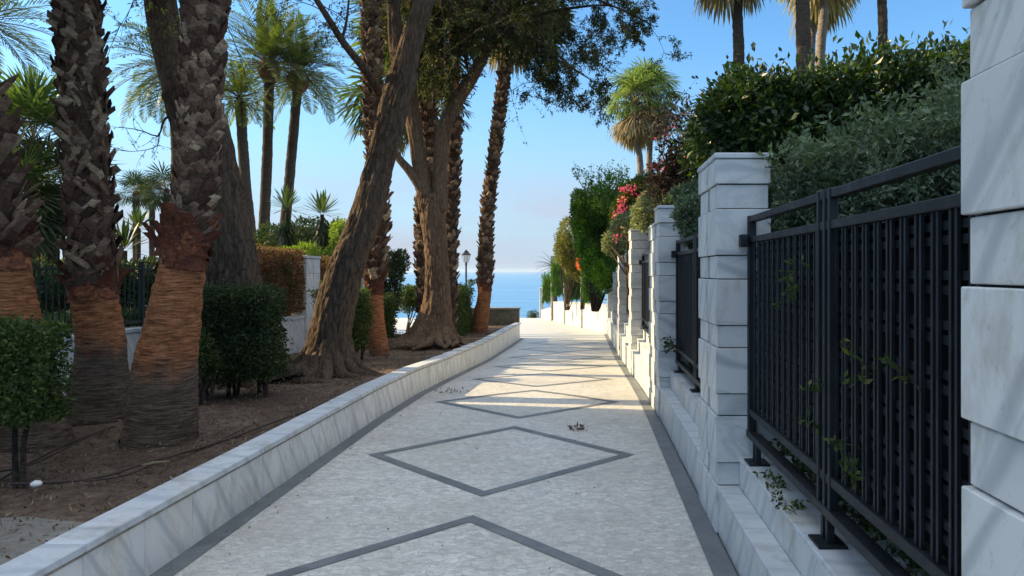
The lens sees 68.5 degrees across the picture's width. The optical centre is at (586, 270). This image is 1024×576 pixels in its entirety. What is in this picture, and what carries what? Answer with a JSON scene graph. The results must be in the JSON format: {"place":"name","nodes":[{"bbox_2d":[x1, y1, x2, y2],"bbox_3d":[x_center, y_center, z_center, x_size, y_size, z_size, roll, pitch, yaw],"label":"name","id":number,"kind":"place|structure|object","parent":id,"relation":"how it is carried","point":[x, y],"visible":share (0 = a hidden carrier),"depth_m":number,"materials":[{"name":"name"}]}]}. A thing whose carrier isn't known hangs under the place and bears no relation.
{"place":"outdoors","nodes":[
{"label":"outdoors","id":0,"kind":"place"},
{"bbox_2d":[0,325,507,521],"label":"soil bed","id":1,"kind":"object","parent":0,"point":[66,501],"visible":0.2,"depth_m":5.53,"materials":[{"name":"brown soil"}]},
{"bbox_2d":[0,62,74,453],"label":"fan palm","id":2,"kind":"object","parent":1,"relation":"on","point":[21,239],"visible":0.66,"depth_m":5.74,"materials":[{"name":"brown plant"}]},
{"bbox_2d":[0,516,85,564],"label":"concrete path","id":3,"kind":"structure","parent":1,"relation":"on","point":[36,530],"depth_m":3.70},
{"bbox_2d":[0,303,92,488],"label":"clipped hedge","id":4,"kind":"object","parent":1,"relation":"on","point":[29,350],"visible":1,"depth_m":4.58,"materials":[{"name":"green plant"}]},
{"bbox_2d":[0,428,108,471],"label":"irrigation hose","id":5,"kind":"object","parent":1,"relation":"on","point":[38,461],"visible":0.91,"depth_m":5.36,"materials":[{"name":"brown plastic"}]},
{"bbox_2d":[0,425,115,480],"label":"irrigation hose","id":6,"kind":"object","parent":1,"relation":"on","point":[39,457],"visible":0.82,"depth_m":5.45,"materials":[{"name":"brown plastic"}]},
{"bbox_2d":[46,0,132,426],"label":"fan palm","id":7,"kind":"object","parent":1,"relation":"on","point":[92,279],"visible":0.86,"depth_m":6.55,"materials":[{"name":"brown plant"}]},
{"bbox_2d":[10,406,317,484],"bbox_3d":[-2.888,1.308,5.821,0.355,0.034,2.796,0,0,20],"label":"irrigation hose","id":8,"kind":"object","parent":1,"relation":"on","point":[106,475],"visible":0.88,"depth_m":5.07,"materials":[{"name":"brown plastic"}]},
{"bbox_2d":[85,425,250,481],"bbox_3d":[-2.922,1.308,5.480,0.143,0.034,1.701,0,0,9],"label":"irrigation hose","id":9,"kind":"object","parent":1,"relation":"on","point":[123,475],"visible":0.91,"depth_m":4.99,"materials":[{"name":"brown plastic"}]},
{"bbox_2d":[114,0,231,450],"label":"fan palm","id":10,"kind":"object","parent":1,"relation":"on","point":[162,399],"visible":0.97,"depth_m":5.73,"materials":[{"name":"brown plant"}]},
{"bbox_2d":[11,0,343,391],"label":"broadleaf tree","id":11,"kind":"object","parent":1,"relation":"on","point":[234,250],"visible":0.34,"depth_m":9.21,"materials":[{"name":"brown plant"}]},
{"bbox_2d":[198,325,229,405],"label":"sapling","id":12,"kind":"object","parent":1,"relation":"on","point":[205,395],"visible":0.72,"depth_m":7.60,"materials":[{"name":"green plant"}]},
{"bbox_2d":[198,276,294,397],"bbox_3d":[-3.830,0.742,8.073,1.322,1.385,1.008,0,0,0],"label":"clipped hedge","id":13,"kind":"object","parent":1,"relation":"on","point":[242,326],"visible":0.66,"depth_m":7.84,"materials":[{"name":"green plant"}]},
{"bbox_2d":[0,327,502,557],"bbox_3d":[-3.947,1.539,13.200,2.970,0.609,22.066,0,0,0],"label":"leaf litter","id":14,"kind":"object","parent":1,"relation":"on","point":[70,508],"visible":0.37,"depth_m":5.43,"materials":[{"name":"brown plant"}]},
{"bbox_2d":[306,279,378,359],"bbox_3d":[-4.059,0.834,12.505,1.108,1.406,1.036,0,0,0],"label":"clipped hedge","id":15,"kind":"object","parent":1,"relation":"on","point":[361,328],"visible":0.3,"depth_m":12.38,"materials":[{"name":"green plant"}]},
{"bbox_2d":[358,0,393,356],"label":"fan palm","id":16,"kind":"object","parent":1,"relation":"on","point":[375,274],"visible":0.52,"depth_m":13.46,"materials":[{"name":"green plant"}]},
{"bbox_2d":[367,291,399,339],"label":"clipped hedge","id":17,"kind":"object","parent":1,"relation":"on","point":[389,302],"visible":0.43,"depth_m":15.95,"materials":[{"name":"green plant"}]},
{"bbox_2d":[229,0,545,384],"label":"leaning tree","id":18,"kind":"object","parent":1,"relation":"on","point":[327,352],"visible":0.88,"depth_m":9.79,"materials":[{"name":"brown plant"}]},
{"bbox_2d":[384,248,411,312],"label":"tree","id":19,"kind":"object","parent":1,"relation":"on","point":[398,258],"visible":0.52,"depth_m":23.85,"materials":[{"name":"green plant"}]},
{"bbox_2d":[340,0,495,319],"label":"fan palm","id":20,"kind":"object","parent":1,"relation":"on","point":[429,113],"visible":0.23,"depth_m":18.02,"materials":[{"name":"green plant"}]},
{"bbox_2d":[419,92,475,130],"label":"fan palm","id":21,"kind":"object","parent":1,"relation":"on","point":[468,113],"visible":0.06,"depth_m":21.93,"materials":[{"name":"green plant"}]},
{"bbox_2d":[445,31,464,332],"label":"fan palm","id":22,"kind":"object","parent":1,"relation":"on","point":[454,173],"visible":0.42,"depth_m":18.65,"materials":[{"name":"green plant"}]},
{"bbox_2d":[455,282,475,335],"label":"bush","id":23,"kind":"object","parent":1,"relation":"on","point":[464,321],"visible":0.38,"depth_m":20.39,"materials":[{"name":"green plant"}]},
{"bbox_2d":[304,0,692,350],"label":"forked tree","id":24,"kind":"object","parent":1,"relation":"on","point":[433,326],"visible":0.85,"depth_m":15.46,"materials":[{"name":"brown plant"}]},
{"bbox_2d":[471,0,578,332],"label":"fan palm","id":25,"kind":"object","parent":1,"relation":"on","point":[485,265],"visible":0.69,"depth_m":21.54,"materials":[{"name":"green plant"}]},
{"bbox_2d":[174,338,713,575],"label":"walkway","id":26,"kind":"structure","parent":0,"point":[627,516],"depth_m":5.36,"materials":[{"name":"stone"}]},
{"bbox_2d":[150,338,523,575],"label":"border band","id":27,"kind":"object","parent":26,"relation":"on","point":[178,563],"visible":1,"depth_m":5.34,"materials":[{"name":"stone"}]},
{"bbox_2d":[266,515,622,575],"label":"diamond inlay","id":28,"kind":"object","parent":26,"relation":"on","point":[556,553],"visible":1,"depth_m":4.29,"materials":[{"name":"stone"}]},
{"bbox_2d":[368,426,634,495],"bbox_3d":[-0.745,1.602,6.520,1.685,0.006,1.765,0,0,-44],"label":"diamond inlay","id":29,"kind":"object","parent":26,"relation":"on","point":[452,482],"visible":1,"depth_m":6.21,"materials":[{"name":"stone"}]},
{"bbox_2d":[436,390,618,417],"bbox_3d":[-0.745,1.648,9.370,1.685,0.076,1.765,0,0,-44],"label":"diamond inlay","id":30,"kind":"object","parent":26,"relation":"on","point":[504,414],"visible":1,"depth_m":9.14,"materials":[{"name":"stone"}]},
{"bbox_2d":[475,373,606,386],"bbox_3d":[-0.745,1.771,12.220,1.685,0.131,1.765,0,0,44],"label":"diamond inlay","id":31,"kind":"object","parent":26,"relation":"on","point":[541,385],"visible":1,"depth_m":11.95,"materials":[{"name":"stone"}]},
{"bbox_2d":[493,362,606,370],"bbox_3d":[-0.745,1.928,15.070,1.685,0.137,1.765,0,0,-44],"label":"diamond inlay","id":32,"kind":"object","parent":26,"relation":"on","point":[549,370],"visible":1,"depth_m":15.06,"materials":[{"name":"stone"}]},
{"bbox_2d":[604,334,736,575],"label":"border band","id":33,"kind":"object","parent":26,"relation":"attached to","point":[718,559],"visible":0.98,"depth_m":5.36,"materials":[{"name":"stone"}]},
{"bbox_2d":[0,0,971,271],"label":"sky","id":34,"kind":"structure","parent":0,"point":[536,180],"materials":[{"name":"blue"}]},
{"bbox_2d":[394,318,608,337],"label":"promenade","id":35,"kind":"structure","parent":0,"point":[536,328],"depth_m":31.69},
{"bbox_2d":[396,283,415,332],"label":"shrub","id":36,"kind":"object","parent":35,"relation":"on","point":[408,303],"visible":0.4,"depth_m":26.81,"materials":[{"name":"green plant"}]},
{"bbox_2d":[461,250,470,284],"bbox_3d":[-6.134,0.880,38.000,0.500,3.932,0.433,0,0,0],"label":"street lamp","id":37,"kind":"object","parent":35,"relation":"on","point":[465,254],"visible":0.58,"depth_m":37.96,"materials":[{"name":"metal"}]},
{"bbox_2d":[470,307,520,325],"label":"stone wall","id":38,"kind":"structure","parent":35,"relation":"on","point":[504,316],"depth_m":25.90,"materials":[{"name":"stone"}]},
{"bbox_2d":[552,216,580,309],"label":"tree","id":39,"kind":"object","parent":35,"relation":"on","point":[564,253],"visible":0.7,"depth_m":35.73,"materials":[{"name":"green plant"}]},
{"bbox_2d":[550,301,606,333],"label":"boundary wall","id":40,"kind":"structure","parent":35,"relation":"on","point":[595,321],"depth_m":34.07,"materials":[{"name":"paint"}]},
{"bbox_2d":[540,270,550,305],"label":"hanging plant","id":41,"kind":"object","parent":40,"relation":"attached to","point":[546,288],"visible":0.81,"depth_m":44.71,"materials":[{"name":"green plant"}]},
{"bbox_2d":[550,255,563,297],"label":"hanging plant","id":42,"kind":"object","parent":40,"relation":"on","point":[555,282],"visible":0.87,"depth_m":41.70,"materials":[{"name":"green plant"}]},
{"bbox_2d":[562,265,580,302],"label":"hanging plant","id":43,"kind":"object","parent":40,"relation":"on","point":[577,295],"visible":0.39,"depth_m":36.49,"materials":[{"name":"green plant"}]},
{"bbox_2d":[580,270,602,305],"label":"hanging plant","id":44,"kind":"object","parent":40,"relation":"on","point":[586,297],"visible":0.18,"depth_m":30.21,"materials":[{"name":"green plant"}]},
{"bbox_2d":[607,283,612,333],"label":"marble pillar","id":45,"kind":"structure","parent":35,"relation":"on","point":[609,302],"depth_m":28.00,"materials":[{"name":"grey"}]},
{"bbox_2d":[387,272,617,317],"bbox_3d":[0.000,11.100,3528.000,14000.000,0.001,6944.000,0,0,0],"label":"sea","id":46,"kind":"structure","parent":0,"point":[516,289],"depth_m":423.59,"materials":[{"name":"liquid"}]},
{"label":"garden ground","id":47,"kind":"structure","parent":0,"visible":0},
{"bbox_2d":[0,0,53,86],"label":"feather palm","id":48,"kind":"object","parent":47,"relation":"on","point":[16,34],"visible":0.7,"depth_m":24.42,"materials":[{"name":"green plant"}]},
{"bbox_2d":[12,142,65,260],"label":"fan palm","id":49,"kind":"object","parent":47,"relation":"on","point":[49,214],"visible":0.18,"depth_m":17.00,"materials":[{"name":"green plant"}]},
{"bbox_2d":[0,63,111,263],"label":"fan palm","id":50,"kind":"object","parent":47,"relation":"on","point":[30,96],"visible":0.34,"depth_m":18.47,"materials":[{"name":"green plant"}]},
{"bbox_2d":[14,128,128,311],"bbox_3d":[-13.161,-1.051,18.416,3.565,5.201,3.542,0,0,0],"label":"fan palm","id":51,"kind":"object","parent":47,"relation":"on","point":[54,158],"visible":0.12,"depth_m":17.91,"materials":[{"name":"green plant"}]},
{"bbox_2d":[41,304,146,331],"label":"clipped hedge","id":52,"kind":"object","parent":47,"relation":"on","point":[68,318],"visible":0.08,"depth_m":8.95,"materials":[{"name":"green plant"}]},
{"bbox_2d":[31,254,157,317],"bbox_3d":[-7.062,0.478,10.302,2.971,1.580,1.085,0,0,0],"label":"fence","id":53,"kind":"object","parent":47,"relation":"on","point":[149,262],"visible":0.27,"depth_m":10.11,"materials":[{"name":"black metal"}]},
{"bbox_2d":[115,218,150,303],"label":"yucca","id":54,"kind":"object","parent":47,"relation":"on","point":[124,234],"visible":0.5,"depth_m":13.45,"materials":[{"name":"green plant"}]},
{"bbox_2d":[120,205,152,306],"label":"yucca","id":55,"kind":"object","parent":47,"relation":"on","point":[139,217],"visible":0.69,"depth_m":14.96,"materials":[{"name":"green plant"}]},
{"bbox_2d":[116,169,158,262],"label":"fan palm","id":56,"kind":"object","parent":47,"relation":"on","point":[133,198],"visible":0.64,"depth_m":31.76,"materials":[{"name":"green plant"}]},
{"bbox_2d":[129,174,170,265],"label":"fan palm","id":57,"kind":"object","parent":47,"relation":"on","point":[151,248],"visible":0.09,"depth_m":33.90,"materials":[{"name":"green plant"}]},
{"bbox_2d":[135,161,170,210],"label":"fan palm","id":58,"kind":"object","parent":47,"relation":"on","point":[164,193],"visible":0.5,"depth_m":30.62,"materials":[{"name":"green plant"}]},
{"bbox_2d":[102,16,244,177],"bbox_3d":[-14.454,-3.731,25.907,4.412,10.862,4.493,0,0,-34],"label":"feather palm","id":59,"kind":"object","parent":47,"relation":"on","point":[149,84],"visible":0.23,"depth_m":25.42,"materials":[{"name":"green plant"}]},
{"bbox_2d":[223,60,275,235],"bbox_3d":[-12.548,-2.936,26.983,2.455,9.274,2.291,0,0,24],"label":"feather palm","id":60,"kind":"object","parent":47,"relation":"on","point":[240,102],"visible":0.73,"depth_m":26.85,"materials":[{"name":"green plant"}]},
{"bbox_2d":[256,242,305,315],"bbox_3d":[-6.029,0.187,13.149,1.312,1.446,3.124,0,0,0],"label":"clipped hedge","id":61,"kind":"object","parent":47,"relation":"on","point":[279,265],"visible":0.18,"depth_m":13.83,"materials":[{"name":"red plant"}]},
{"bbox_2d":[224,0,344,242],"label":"feather palm","id":62,"kind":"object","parent":47,"relation":"on","point":[271,70],"visible":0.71,"depth_m":28.71,"materials":[{"name":"green plant"}]},
{"bbox_2d":[268,184,305,247],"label":"yucca","id":63,"kind":"object","parent":47,"relation":"on","point":[285,227],"visible":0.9,"depth_m":18.89,"materials":[{"name":"green plant"}]},
{"bbox_2d":[234,9,353,224],"bbox_3d":[-11.650,-4.302,30.006,4.582,12.005,5.055,0,0,0],"label":"feather palm","id":64,"kind":"object","parent":47,"relation":"on","point":[297,87],"visible":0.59,"depth_m":29.81,"materials":[{"name":"green plant"}]},
{"bbox_2d":[253,214,334,255],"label":"shrub","id":65,"kind":"object","parent":47,"relation":"on","point":[303,236],"visible":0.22,"depth_m":23.19,"materials":[{"name":"green plant"}]},
{"bbox_2d":[277,240,324,315],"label":"shrub","id":66,"kind":"object","parent":47,"relation":"on","point":[305,245],"visible":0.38,"depth_m":15.53,"materials":[{"name":"green plant"}]},
{"bbox_2d":[291,256,320,345],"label":"white pillar","id":67,"kind":"structure","parent":47,"relation":"on","point":[311,267],"depth_m":14.83,"materials":[{"name":"stone"}]},
{"bbox_2d":[284,254,330,315],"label":"clipped hedge","id":68,"kind":"object","parent":47,"relation":"on","point":[324,261],"visible":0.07,"depth_m":15.81,"materials":[{"name":"red plant"}]},
{"bbox_2d":[298,188,339,257],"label":"yucca","id":69,"kind":"object","parent":47,"relation":"on","point":[321,202],"visible":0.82,"depth_m":18.51,"materials":[{"name":"green plant"}]},
{"bbox_2d":[322,218,346,256],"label":"shrub","id":70,"kind":"object","parent":47,"relation":"on","point":[337,234],"visible":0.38,"depth_m":17.38,"materials":[{"name":"green plant"}]},
{"bbox_2d":[329,54,440,157],"bbox_3d":[-6.499,-2.854,23.896,3.687,9.113,3.480,0,0,0],"label":"fan palm","id":71,"kind":"object","parent":47,"relation":"on","point":[357,92],"visible":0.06,"depth_m":23.53,"materials":[{"name":"green plant"}]},
{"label":"garden ground","id":72,"kind":"structure","parent":0,"visible":0},
{"bbox_2d":[568,159,630,311],"bbox_3d":[0.712,-1.133,24.327,2.594,4.899,4.258,0,0,14],"label":"tree","id":73,"kind":"object","parent":72,"relation":"on","point":[589,212],"visible":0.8,"depth_m":23.16,"materials":[{"name":"green plant"}]},
{"bbox_2d":[607,161,658,314],"bbox_3d":[1.123,-0.543,15.901,1.379,3.376,2.063,0,0,0],"label":"bougainvillea","id":74,"kind":"object","parent":72,"relation":"on","point":[630,191],"visible":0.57,"depth_m":16.32,"materials":[{"name":"pink plant"}]},
{"bbox_2d":[601,65,669,175],"bbox_3d":[1.836,-3.220,29.024,3.042,9.840,3.184,0,0,0],"label":"skirted fan palm","id":75,"kind":"object","parent":72,"relation":"on","point":[635,139],"visible":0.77,"depth_m":28.55,"materials":[{"name":"green plant"}]},
{"bbox_2d":[601,179,692,279],"bbox_3d":[1.088,-0.229,14.039,1.005,2.783,5.197,0,0,-11],"label":"silvery shrub","id":76,"kind":"object","parent":72,"relation":"on","point":[641,215],"visible":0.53,"depth_m":15.00,"materials":[{"name":"green plant"}]},
{"bbox_2d":[613,55,686,173],"bbox_3d":[2.443,-3.497,29.929,3.160,10.393,3.318,0,0,0],"label":"skirted fan palm","id":77,"kind":"object","parent":72,"relation":"on","point":[664,81],"visible":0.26,"depth_m":29.50,"materials":[{"name":"green plant"}]},
{"bbox_2d":[632,75,701,207],"bbox_3d":[1.470,-0.930,11.496,1.538,4.150,0.955,0,0,16],"label":"bougainvillea","id":78,"kind":"object","parent":72,"relation":"on","point":[666,178],"visible":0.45,"depth_m":11.45,"materials":[{"name":"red plant"}]},
{"bbox_2d":[662,179,701,248],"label":"grey green bush","id":79,"kind":"object","parent":72,"relation":"on","point":[685,199],"visible":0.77,"depth_m":7.75,"materials":[{"name":"green plant"}]},
{"bbox_2d":[693,0,776,62],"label":"skirted fan palm","id":80,"kind":"object","parent":72,"relation":"on","point":[735,7],"visible":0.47,"depth_m":18.91,"materials":[{"name":"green plant"}]},
{"bbox_2d":[795,0,811,76],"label":"skirted fan palm","id":81,"kind":"object","parent":72,"relation":"on","point":[803,28],"visible":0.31,"depth_m":16.86,"materials":[{"name":"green plant"}]},
{"bbox_2d":[775,0,859,70],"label":"skirted fan palm","id":82,"kind":"object","parent":72,"relation":"on","point":[830,21],"visible":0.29,"depth_m":23.93,"materials":[{"name":"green plant"}]},
{"bbox_2d":[668,20,970,186],"bbox_3d":[4.101,-0.867,10.345,6.189,5.011,5.560,0,0,0],"label":"tall hedge","id":83,"kind":"object","parent":72,"relation":"on","point":[742,108],"visible":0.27,"depth_m":8.38,"materials":[{"name":"green plant"}]},
{"bbox_2d":[783,0,860,117],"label":"skirted fan palm","id":84,"kind":"object","parent":72,"relation":"on","point":[826,7],"visible":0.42,"depth_m":20.94,"materials":[{"name":"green plant"}]},
{"bbox_2d":[756,53,970,239],"bbox_3d":[1.822,-0.145,4.551,1.744,2.592,1.496,0,0,0],"label":"grey green bush","id":85,"kind":"object","parent":72,"relation":"on","point":[834,160],"visible":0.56,"depth_m":4.15,"materials":[{"name":"green plant"}]},
{"bbox_2d":[769,254,961,575],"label":"plant","id":86,"kind":"object","parent":72,"relation":"on","point":[867,524],"visible":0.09,"depth_m":2.89,"materials":[{"name":"green plant"}]},
{"bbox_2d":[877,0,887,57],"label":"skirted fan palm","id":87,"kind":"object","parent":72,"relation":"on","point":[882,12],"visible":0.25,"depth_m":18.90,"materials":[{"name":"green plant"}]},
{"bbox_3d":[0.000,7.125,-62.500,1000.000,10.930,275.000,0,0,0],"label":"ground","id":88,"kind":"structure","parent":0,"visible":0},
{"bbox_2d":[55,316,354,396],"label":"garden wall","id":89,"kind":"structure","parent":88,"relation":"on","point":[294,326],"depth_m":13.76,"materials":[{"name":"white stone"}]},
{"bbox_2d":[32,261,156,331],"bbox_3d":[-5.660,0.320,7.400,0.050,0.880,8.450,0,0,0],"label":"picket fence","id":90,"kind":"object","parent":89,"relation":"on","point":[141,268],"visible":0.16,"depth_m":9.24,"materials":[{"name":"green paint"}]},
{"bbox_2d":[0,322,520,575],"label":"marble wall","id":91,"kind":"structure","parent":88,"relation":"on","point":[150,532],"depth_m":4.71,"materials":[{"name":"white stone"}]},
{"bbox_2d":[541,307,550,319],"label":"boundary wall","id":92,"kind":"structure","parent":88,"relation":"on","point":[546,313],"depth_m":46.83,"materials":[{"name":"paint"}]},
{"bbox_2d":[536,252,556,319],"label":"cycad","id":93,"kind":"object","parent":88,"relation":"on","point":[554,299],"visible":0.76,"depth_m":43.91,"materials":[{"name":"green plant"}]},
{"bbox_2d":[608,311,611,342],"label":"stepped plinth","id":94,"kind":"structure","parent":88,"relation":"on","point":[610,328],"depth_m":26.36,"materials":[{"name":"stone"}]},
{"bbox_2d":[612,273,617,344],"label":"marble pillar","id":95,"kind":"structure","parent":88,"relation":"on","point":[615,299],"depth_m":22.60,"materials":[{"name":"grey"}]},
{"bbox_2d":[613,317,617,352],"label":"stepped plinth","id":96,"kind":"structure","parent":88,"relation":"on","point":[615,335],"depth_m":21.37,"materials":[{"name":"stone"}]},
{"bbox_2d":[617,256,628,356],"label":"marble pillar","id":97,"kind":"structure","parent":88,"relation":"on","point":[622,302],"depth_m":18.30,"materials":[{"name":"grey"}]},
{"bbox_2d":[619,314,628,369],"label":"stepped plinth","id":98,"kind":"structure","parent":88,"relation":"on","point":[624,346],"depth_m":16.47,"materials":[{"name":"grey stone"}]},
{"bbox_2d":[628,229,649,373],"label":"marble pillar","id":99,"kind":"structure","parent":88,"relation":"on","point":[638,244],"depth_m":13.30,"materials":[{"name":"grey stone"}]},
{"bbox_2d":[632,328,691,399],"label":"stepped plinth","id":100,"kind":"structure","parent":88,"relation":"on","point":[640,364],"depth_m":11.63,"materials":[{"name":"grey stone"}]},
{"bbox_2d":[639,252,650,337],"bbox_3d":[0.993,0.357,11.375,0.135,1.326,3.830,0,0,0],"label":"iron railing","id":101,"kind":"object","parent":100,"relation":"on","point":[645,293],"visible":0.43,"depth_m":12.63,"materials":[{"name":"metal"}]},
{"bbox_2d":[648,205,688,418],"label":"marble pillar","id":102,"kind":"structure","parent":88,"relation":"on","point":[663,236],"depth_m":8.21,"materials":[{"name":"grey stone"}]},
{"bbox_2d":[659,370,793,494],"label":"stepped plinth","id":103,"kind":"structure","parent":88,"relation":"on","point":[679,409],"depth_m":6.62,"materials":[{"name":"grey stone"}]},
{"bbox_2d":[671,233,702,392],"bbox_3d":[0.993,0.377,6.725,0.135,1.425,2.930,0,0,0],"label":"iron railing","id":104,"kind":"object","parent":103,"relation":"on","point":[688,320],"visible":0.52,"depth_m":7.31,"materials":[{"name":"black metal"}]},
{"bbox_2d":[660,336,678,353],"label":"creeping weed","id":105,"kind":"object","parent":104,"relation":"on","point":[672,345],"visible":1,"depth_m":7.98,"materials":[{"name":"green plant"}]},
{"bbox_2d":[697,153,772,536],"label":"marble pillar","id":106,"kind":"structure","parent":88,"relation":"on","point":[733,189],"depth_m":4.56,"materials":[{"name":"grey stone"}]},
{"bbox_2d":[718,456,924,575],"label":"stepped plinth","id":107,"kind":"structure","parent":88,"relation":"on","point":[760,534],"depth_m":3.61,"materials":[{"name":"grey stone"}]},
{"bbox_2d":[752,469,809,514],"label":"creeping weed","id":108,"kind":"object","parent":107,"relation":"on","point":[801,506],"visible":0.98,"depth_m":3.71,"materials":[{"name":"green plant"}]},
{"bbox_2d":[739,145,981,575],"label":"iron railing","id":109,"kind":"object","parent":107,"relation":"on","point":[891,287],"visible":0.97,"depth_m":2.62,"materials":[{"name":"black metal"}]},
{"bbox_2d":[961,0,1023,575],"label":"marble pillar","id":110,"kind":"structure","parent":88,"relation":"on","point":[992,194],"depth_m":1.46,"materials":[{"name":"grey stone"}]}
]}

